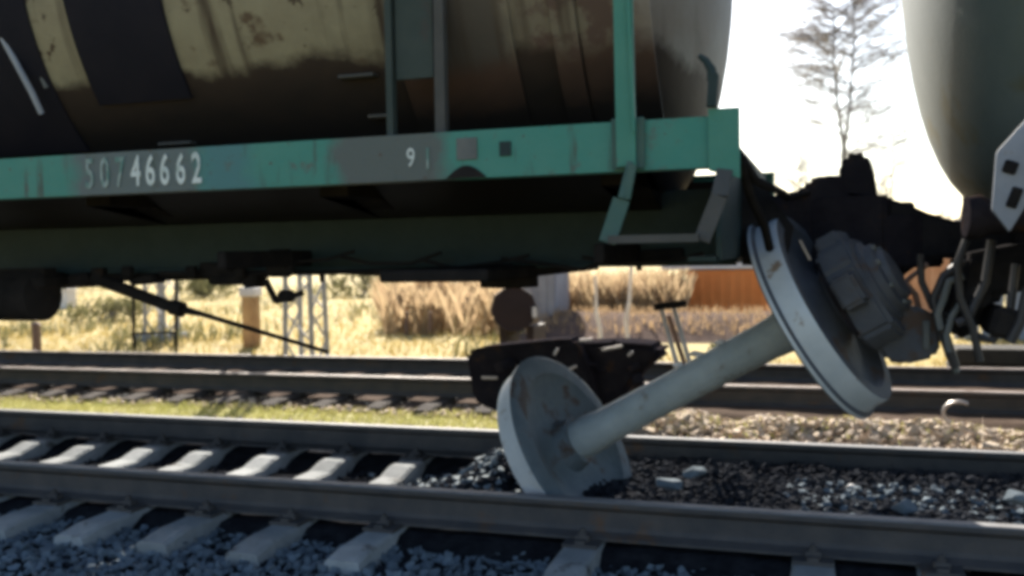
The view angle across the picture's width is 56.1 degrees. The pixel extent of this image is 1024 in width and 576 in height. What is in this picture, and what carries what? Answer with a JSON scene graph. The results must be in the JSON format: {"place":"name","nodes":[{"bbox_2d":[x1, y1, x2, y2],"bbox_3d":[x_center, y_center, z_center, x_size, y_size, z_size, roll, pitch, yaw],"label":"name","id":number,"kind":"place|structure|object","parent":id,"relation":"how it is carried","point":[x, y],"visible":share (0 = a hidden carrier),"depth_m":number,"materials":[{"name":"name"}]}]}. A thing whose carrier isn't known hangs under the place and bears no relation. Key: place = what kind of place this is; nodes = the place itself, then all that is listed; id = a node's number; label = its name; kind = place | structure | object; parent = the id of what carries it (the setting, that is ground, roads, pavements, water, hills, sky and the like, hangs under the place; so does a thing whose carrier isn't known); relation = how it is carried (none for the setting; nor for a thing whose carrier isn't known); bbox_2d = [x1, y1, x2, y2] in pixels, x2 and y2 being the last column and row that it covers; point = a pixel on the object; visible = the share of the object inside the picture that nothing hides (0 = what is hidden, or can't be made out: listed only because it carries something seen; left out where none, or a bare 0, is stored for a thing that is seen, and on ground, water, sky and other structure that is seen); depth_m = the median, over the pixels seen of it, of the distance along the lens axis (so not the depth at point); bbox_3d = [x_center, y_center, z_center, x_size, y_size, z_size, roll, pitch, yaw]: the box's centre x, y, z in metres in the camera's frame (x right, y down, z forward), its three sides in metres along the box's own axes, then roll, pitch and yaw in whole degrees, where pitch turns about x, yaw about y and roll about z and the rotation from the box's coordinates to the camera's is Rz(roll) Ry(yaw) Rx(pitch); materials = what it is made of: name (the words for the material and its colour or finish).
{"place":"outdoors","nodes":[
{"label":"outdoors","id":0,"kind":"place"},
{"bbox_2d":[0,392,1022,450],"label":"verge","id":1,"kind":"structure","parent":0,"point":[686,436],"depth_m":8.58,"materials":[{"name":"plant"}]},
{"bbox_2d":[0,388,496,419],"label":"ballast stones","id":2,"kind":"object","parent":1,"relation":"on","point":[289,405],"visible":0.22,"depth_m":9.32,"materials":[{"name":"grey gravel"}]},
{"bbox_2d":[467,336,668,409],"bbox_3d":[0.429,0.668,7.502,1.502,0.616,0.740,0,2,18],"label":"bogie wreck","id":3,"kind":"object","parent":1,"relation":"on","point":[606,371],"visible":0.65,"depth_m":7.32,"materials":[{"name":"black metal"}]},
{"bbox_2d":[630,408,1023,451],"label":"spoil stones","id":4,"kind":"object","parent":1,"relation":"on","point":[937,435],"visible":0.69,"depth_m":6.96,"materials":[{"name":"beige gravel"}]},
{"bbox_2d":[712,433,721,436],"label":"stone","id":5,"kind":"object","parent":4,"relation":"on","point":[716,434],"visible":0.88,"depth_m":7.10,"materials":[{"name":"beige stone"}]},
{"bbox_2d":[790,429,814,441],"bbox_3d":[2.095,1.070,6.949,0.218,0.097,0.078,-1,2,8],"label":"stone","id":6,"kind":"object","parent":4,"relation":"on","point":[806,436],"visible":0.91,"depth_m":6.94,"materials":[{"name":"grey stone"}]},
{"bbox_2d":[941,400,968,423],"bbox_3d":[3.081,0.864,6.673,0.176,0.181,0.064,0,3,31],"label":"metal hoop","id":7,"kind":"object","parent":4,"relation":"on","point":[945,406],"visible":1,"depth_m":6.67,"materials":[{"name":"metal"}]},
{"bbox_2d":[979,420,999,450],"bbox_3d":[3.249,1.009,6.534,0.127,0.264,0.213,1,3,36],"label":"stone","id":8,"kind":"object","parent":4,"relation":"on","point":[987,445],"visible":0.56,"depth_m":6.47,"materials":[{"name":"beige stone"}]},
{"bbox_2d":[843,434,881,444],"bbox_3d":[2.469,1.073,6.772,0.362,0.102,0.064,0,2,18],"label":"stone","id":9,"kind":"object","parent":1,"relation":"on","point":[870,440],"visible":0.74,"depth_m":6.74,"materials":[{"name":"grey stone"}]},
{"bbox_2d":[898,437,914,441],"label":"stone","id":10,"kind":"object","parent":1,"relation":"on","point":[908,439],"visible":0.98,"depth_m":6.74,"materials":[{"name":"beige stone"}]},
{"bbox_2d":[1015,439,1023,443],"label":"stone","id":11,"kind":"object","parent":1,"relation":"on","point":[1021,441],"visible":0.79,"depth_m":6.56,"materials":[{"name":"beige stone"}]},
{"bbox_2d":[0,266,1023,366],"bbox_3d":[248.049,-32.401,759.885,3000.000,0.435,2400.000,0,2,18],"label":"ground","id":12,"kind":"structure","parent":0,"point":[699,347],"depth_m":18.33,"materials":[{"name":"beige plant"}]},
{"bbox_2d":[30,321,41,350],"bbox_3d":[-7.860,0.942,15.874,0.180,0.774,0.180,0,2,18],"label":"bollard","id":13,"kind":"object","parent":12,"relation":"on","point":[36,334],"visible":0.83,"depth_m":15.81,"materials":[{"name":"grey concrete"}]},
{"bbox_2d":[60,288,75,308],"bbox_3d":[-13.870,0.248,29.807,0.600,0.780,0.500,0,2,18],"label":"pale cabinet","id":14,"kind":"object","parent":12,"relation":"on","point":[68,295],"visible":0.41,"depth_m":29.61,"materials":[{"name":"white metal"}]},
{"bbox_2d":[56,296,152,322],"bbox_3d":[-9.786,0.564,23.203,2.137,0.692,1.708,-3,3,-38],"label":"shrub","id":15,"kind":"object","parent":12,"relation":"on","point":[114,307],"visible":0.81,"depth_m":23.02,"materials":[{"name":"green plant"}]},
{"bbox_2d":[132,280,177,351],"bbox_3d":[-6.026,0.453,16.201,0.935,1.343,0.040,0,2,18],"label":"sign frame","id":16,"kind":"object","parent":12,"relation":"on","point":[175,333],"visible":0.55,"depth_m":16.14,"materials":[{"name":"black metal"}]},
{"bbox_2d":[136,281,187,341],"bbox_3d":[-6.412,-1.281,17.408,0.670,4.655,0.670,0,2,18],"label":"lattice mast","id":17,"kind":"object","parent":12,"relation":"on","point":[160,288],"visible":0.1,"depth_m":17.31,"materials":[{"name":"metal"}]},
{"bbox_2d":[167,280,238,298],"bbox_3d":[-11.206,-0.085,35.230,2.499,1.242,2.402,0,2,18],"label":"shrub","id":18,"kind":"object","parent":12,"relation":"on","point":[201,288],"visible":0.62,"depth_m":34.98,"materials":[{"name":"green plant"}]},
{"bbox_2d":[0,364,481,412],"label":"ballast bed","id":19,"kind":"object","parent":12,"relation":"on","point":[415,402],"visible":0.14,"depth_m":9.78,"materials":[{"name":"grey gravel"}]},
{"bbox_2d":[0,350,1023,416],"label":"railway track","id":20,"kind":"structure","parent":19,"relation":"on","point":[214,377],"depth_m":9.84,"materials":[{"name":"metal"}]},
{"bbox_2d":[674,405,1023,431],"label":"earth spoil","id":21,"kind":"object","parent":19,"relation":"on","point":[737,413],"visible":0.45,"depth_m":7.82,"materials":[{"name":"brown soil"}]},
{"bbox_2d":[728,381,1023,391],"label":"earth spoil","id":22,"kind":"object","parent":19,"relation":"on","point":[932,387],"visible":0.14,"depth_m":9.22,"materials":[{"name":"brown soil"}]},
{"bbox_2d":[239,287,261,346],"bbox_3d":[-4.401,0.484,16.198,0.300,1.000,0.260,0,2,18],"label":"concrete post","id":23,"kind":"object","parent":12,"relation":"on","point":[250,298],"visible":0.84,"depth_m":16.11,"materials":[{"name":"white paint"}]},
{"bbox_2d":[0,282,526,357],"bbox_3d":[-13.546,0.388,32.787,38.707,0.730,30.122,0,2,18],"label":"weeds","id":24,"kind":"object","parent":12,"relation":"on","point":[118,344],"visible":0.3,"depth_m":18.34,"materials":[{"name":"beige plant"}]},
{"bbox_2d":[283,275,329,355],"bbox_3d":[-3.125,-0.983,14.348,0.710,4.556,0.710,0,2,18],"label":"lattice mast","id":25,"kind":"object","parent":12,"relation":"on","point":[312,320],"visible":0.2,"depth_m":14.34,"materials":[{"name":"metal"}]},
{"bbox_2d":[326,275,399,296],"bbox_3d":[-4.966,-0.355,33.367,2.597,1.657,2.650,0,2,18],"label":"shrub","id":26,"kind":"object","parent":12,"relation":"on","point":[365,287],"visible":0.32,"depth_m":32.97,"materials":[{"name":"green plant"}]},
{"bbox_2d":[378,283,421,328],"bbox_3d":[-2.071,0.366,18.679,0.900,1.092,0.850,0,2,18],"label":"shrub","id":27,"kind":"object","parent":12,"relation":"on","point":[399,297],"visible":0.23,"depth_m":18.64,"materials":[{"name":"beige plant"}]},
{"bbox_2d":[405,312,408,334],"bbox_3d":[-1.919,0.648,17.502,0.070,0.422,0.050,0,2,18],"label":"stake","id":28,"kind":"object","parent":12,"relation":"on","point":[406,321],"visible":1,"depth_m":17.48,"materials":[{"name":"brown wood"}]},
{"bbox_2d":[428,312,431,334],"bbox_3d":[-1.483,0.642,17.359,0.070,0.422,0.050,0,2,18],"label":"stake","id":29,"kind":"object","parent":12,"relation":"on","point":[430,321],"visible":1,"depth_m":17.34,"materials":[{"name":"brown wood"}]},
{"bbox_2d":[411,282,452,304],"bbox_3d":[-1.645,0.247,19.508,0.992,1.412,0.833,-2,3,-30],"label":"shrub","id":30,"kind":"object","parent":12,"relation":"on","point":[429,284],"visible":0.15,"depth_m":19.46,"materials":[{"name":"beige plant"}]},
{"bbox_2d":[368,276,502,335],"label":"reeds","id":31,"kind":"object","parent":12,"relation":"on","point":[441,308],"visible":0.84,"depth_m":17.71,"materials":[{"name":"beige plant"}]},
{"bbox_2d":[445,282,479,317],"bbox_3d":[-1.061,0.254,20.392,1.020,1.362,1.092,0,2,18],"label":"shrub","id":32,"kind":"object","parent":12,"relation":"on","point":[470,289],"visible":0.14,"depth_m":20.26,"materials":[{"name":"beige plant"}]},
{"bbox_2d":[0,435,1023,575],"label":"ballast bed","id":33,"kind":"object","parent":12,"relation":"on","point":[462,544],"visible":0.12,"depth_m":4.79,"materials":[{"name":"grey gravel"}]},
{"bbox_2d":[2,408,492,428],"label":"ballast stones","id":34,"kind":"object","parent":33,"relation":"on","point":[280,419],"visible":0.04,"depth_m":8.57,"materials":[{"name":"grey gravel"}]},
{"bbox_2d":[0,450,676,575],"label":"ballast stones","id":35,"kind":"object","parent":33,"relation":"on","point":[381,568],"visible":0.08,"depth_m":4.81,"materials":[{"name":"grey gravel"}]},
{"bbox_2d":[0,510,753,575],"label":"ballast stones","id":36,"kind":"object","parent":33,"relation":"on","point":[121,550],"visible":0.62,"depth_m":4.62,"materials":[{"name":"grey gravel"}]},
{"bbox_2d":[473,455,523,492],"bbox_3d":[0.106,1.131,5.617,1.700,0.323,1.400,0,2,18],"label":"spoil heap","id":37,"kind":"object","parent":33,"relation":"on","point":[511,484],"visible":0.02,"depth_m":5.39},
{"bbox_2d":[368,448,522,492],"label":"spoil stones","id":38,"kind":"object","parent":37,"relation":"on","point":[496,453],"visible":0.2,"depth_m":5.57,"materials":[{"name":"grey stone"}]},
{"bbox_2d":[382,447,521,492],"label":"spoil stones","id":39,"kind":"object","parent":37,"relation":"on","point":[508,475],"visible":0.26,"depth_m":5.48,"materials":[{"name":"grey gravel"}]},
{"bbox_2d":[0,409,1023,575],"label":"railway track","id":40,"kind":"structure","parent":33,"relation":"on","point":[388,507],"depth_m":5.15,"materials":[{"name":"grey metal"}]},
{"bbox_2d":[0,0,892,353],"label":"tank wagon","id":41,"kind":"object","parent":40,"relation":"on","point":[482,142],"visible":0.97,"depth_m":4.67,"materials":[{"name":"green metal"}]},
{"bbox_2d":[654,300,690,367],"bbox_3d":[1.055,0.305,6.269,0.261,0.452,0.117,0,2,18],"label":"brake triangle","id":42,"kind":"object","parent":41,"relation":"attached to","point":[662,307],"visible":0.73,"depth_m":6.26,"materials":[{"name":"metal"}]},
{"bbox_2d":[497,217,912,496],"bbox_3d":[0.934,0.498,4.930,2.089,1.701,1.067,0,3,31],"label":"wheelset","id":43,"kind":"object","parent":40,"relation":"on","point":[834,323],"visible":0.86,"depth_m":4.70,"materials":[{"name":"metal"}]},
{"bbox_2d":[849,0,1023,368],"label":"tank wagon","id":44,"kind":"object","parent":40,"relation":"on","point":[966,60],"visible":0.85,"depth_m":4.17,"materials":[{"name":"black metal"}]},
{"bbox_2d":[878,305,960,373],"bbox_3d":[1.799,0.182,4.425,0.480,0.410,0.135,0,2,18],"label":"bogie frame fragment","id":45,"kind":"object","parent":44,"relation":"hanging from","point":[921,340],"visible":0.44,"depth_m":4.38,"materials":[{"name":"black metal"}]},
{"bbox_2d":[585,465,1023,522],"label":"spoil bank","id":46,"kind":"structure","parent":33,"relation":"on","point":[744,473],"depth_m":5.23,"materials":[{"name":"grey gravel"}]},
{"bbox_2d":[582,455,1023,523],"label":"spoil stones","id":47,"kind":"object","parent":46,"relation":"on","point":[776,481],"visible":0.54,"depth_m":5.25,"materials":[{"name":"grey gravel"}]},
{"bbox_2d":[656,478,682,490],"bbox_3d":[0.817,1.021,4.984,0.136,0.067,0.096,0,2,18],"label":"stone","id":48,"kind":"object","parent":47,"relation":"on","point":[670,484],"visible":1,"depth_m":4.96,"materials":[{"name":"grey stone"}]},
{"bbox_2d":[682,466,706,478],"bbox_3d":[0.974,0.978,5.090,0.116,0.064,0.095,-2,2,-21],"label":"stone","id":49,"kind":"object","parent":47,"relation":"on","point":[694,471],"visible":1,"depth_m":5.07,"materials":[{"name":"grey stone"}]},
{"bbox_2d":[891,498,917,513],"bbox_3d":[1.820,1.014,4.453,0.116,0.061,0.118,0,2,18],"label":"stone","id":50,"kind":"object","parent":47,"relation":"on","point":[906,506],"visible":1,"depth_m":4.43,"materials":[{"name":"grey stone"}]},
{"bbox_2d":[1002,489,1023,505],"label":"stone","id":51,"kind":"object","parent":47,"relation":"on","point":[1012,496],"visible":1,"depth_m":4.28,"materials":[{"name":"grey stone"}]},
{"bbox_2d":[783,478,1023,524],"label":"spoil stones","id":52,"kind":"object","parent":46,"relation":"on","point":[871,498],"visible":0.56,"depth_m":4.97,"materials":[{"name":"grey gravel"}]},
{"bbox_2d":[524,273,568,330],"bbox_3d":[0.547,-0.015,18.291,0.824,1.782,1.115,0,2,18],"label":"sheet hut","id":53,"kind":"object","parent":12,"relation":"on","point":[550,293],"visible":0.2,"depth_m":17.75,"materials":[{"name":"grey metal"}]},
{"bbox_2d":[594,276,601,338],"bbox_3d":[1.396,0.392,15.566,0.134,1.175,0.084,0,2,18],"label":"post","id":54,"kind":"object","parent":12,"relation":"on","point":[598,322],"visible":0.85,"depth_m":15.54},
{"bbox_2d":[623,267,632,337],"bbox_3d":[2.062,-1.363,15.225,1.204,4.677,1.142,-2,3,-31],"label":"young birch","id":55,"kind":"object","parent":12,"relation":"on","point":[625,321],"visible":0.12,"depth_m":15.48,"materials":[{"name":"white plant"}]},
{"bbox_2d":[569,267,698,312],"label":"reeds","id":56,"kind":"object","parent":12,"relation":"on","point":[651,289],"visible":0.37,"depth_m":18.91,"materials":[{"name":"beige plant"}]},
{"bbox_2d":[519,311,771,342],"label":"earth bank","id":57,"kind":"structure","parent":12,"relation":"on","point":[706,336],"depth_m":16.14,"materials":[{"name":"brown soil"}]},
{"bbox_2d":[525,304,771,335],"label":"weeds","id":58,"kind":"object","parent":57,"relation":"on","point":[691,311],"visible":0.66,"depth_m":16.64,"materials":[{"name":"beige plant"}]},
{"bbox_2d":[673,361,682,366],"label":"stone","id":59,"kind":"object","parent":12,"relation":"on","point":[677,364],"visible":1,"depth_m":4.93,"materials":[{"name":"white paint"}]},
{"bbox_2d":[687,351,703,356],"bbox_3d":[0.941,0.338,4.894,0.094,0.031,0.066,0,2,18],"label":"stone","id":60,"kind":"object","parent":12,"relation":"on","point":[696,353],"visible":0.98,"depth_m":4.88,"materials":[{"name":"white stone"}]},
{"bbox_2d":[662,263,769,312],"bbox_3d":[4.354,0.061,20.376,2.112,1.352,1.500,0,2,18],"label":"site box","id":61,"kind":"object","parent":12,"relation":"on","point":[728,287],"visible":0.44,"depth_m":19.63,"materials":[{"name":"orange paint"}]},
{"bbox_2d":[709,339,725,344],"bbox_3d":[1.053,0.274,4.823,0.051,0.032,0.136,-3,3,-44],"label":"stone","id":62,"kind":"object","parent":12,"relation":"on","point":[720,341],"visible":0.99,"depth_m":4.82,"materials":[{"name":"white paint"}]},
{"bbox_2d":[773,103,780,185],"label":"lamp post","id":63,"kind":"object","parent":12,"relation":"on","point":[776,104],"visible":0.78,"depth_m":52.77,"materials":[{"name":"white metal"}]},
{"bbox_2d":[758,107,837,191],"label":"birch tree","id":64,"kind":"object","parent":12,"relation":"on","point":[800,156],"visible":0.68,"depth_m":59.19,"materials":[{"name":"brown plant"}]},
{"bbox_2d":[770,152,836,190],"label":"birch tree","id":65,"kind":"object","parent":12,"relation":"on","point":[801,176],"visible":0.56,"depth_m":43.72,"materials":[{"name":"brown plant"}]},
{"bbox_2d":[756,0,927,165],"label":"birch tree","id":66,"kind":"object","parent":12,"relation":"on","point":[819,35],"visible":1,"depth_m":37.35,"materials":[{"name":"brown plant"}]},
{"bbox_2d":[819,142,865,176],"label":"birch tree","id":67,"kind":"object","parent":12,"relation":"on","point":[835,161],"visible":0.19,"depth_m":70.66,"materials":[{"name":"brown plant"}]},
{"bbox_2d":[857,125,927,206],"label":"birch tree","id":68,"kind":"object","parent":12,"relation":"on","point":[899,142],"visible":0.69,"depth_m":53.70,"materials":[{"name":"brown plant"}]},
{"bbox_2d":[870,147,914,201],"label":"birch tree","id":69,"kind":"object","parent":12,"relation":"on","point":[883,184],"visible":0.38,"depth_m":44.49,"materials":[{"name":"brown plant"}]},
{"bbox_2d":[904,258,949,312],"bbox_3d":[8.663,-0.018,19.896,1.633,1.339,1.234,0,2,18],"label":"site box","id":70,"kind":"object","parent":12,"relation":"on","point":[932,274],"visible":0.04,"depth_m":19.36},
{"bbox_2d":[946,344,1023,367],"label":"sleeper stack","id":71,"kind":"object","parent":12,"relation":"on","point":[1003,356],"visible":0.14,"depth_m":10.53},
{"bbox_2d":[954,219,1023,339],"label":"slab fence","id":72,"kind":"object","parent":12,"relation":"on","point":[1021,337],"visible":0.04,"depth_m":14.73,"materials":[{"name":"white paint"}]},
{"bbox_2d":[490,288,545,342],"bbox_3d":[0.092,0.555,13.607,0.762,1.191,0.972,-1,2,3],"label":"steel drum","id":73,"kind":"object","parent":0,"point":[513,311],"visible":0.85,"depth_m":13.18,"materials":[{"name":"metal"}]},
{"bbox_2d":[695,0,961,219],"label":"sky","id":74,"kind":"structure","parent":0,"point":[744,78],"materials":[{"name":"white"}]}
]}

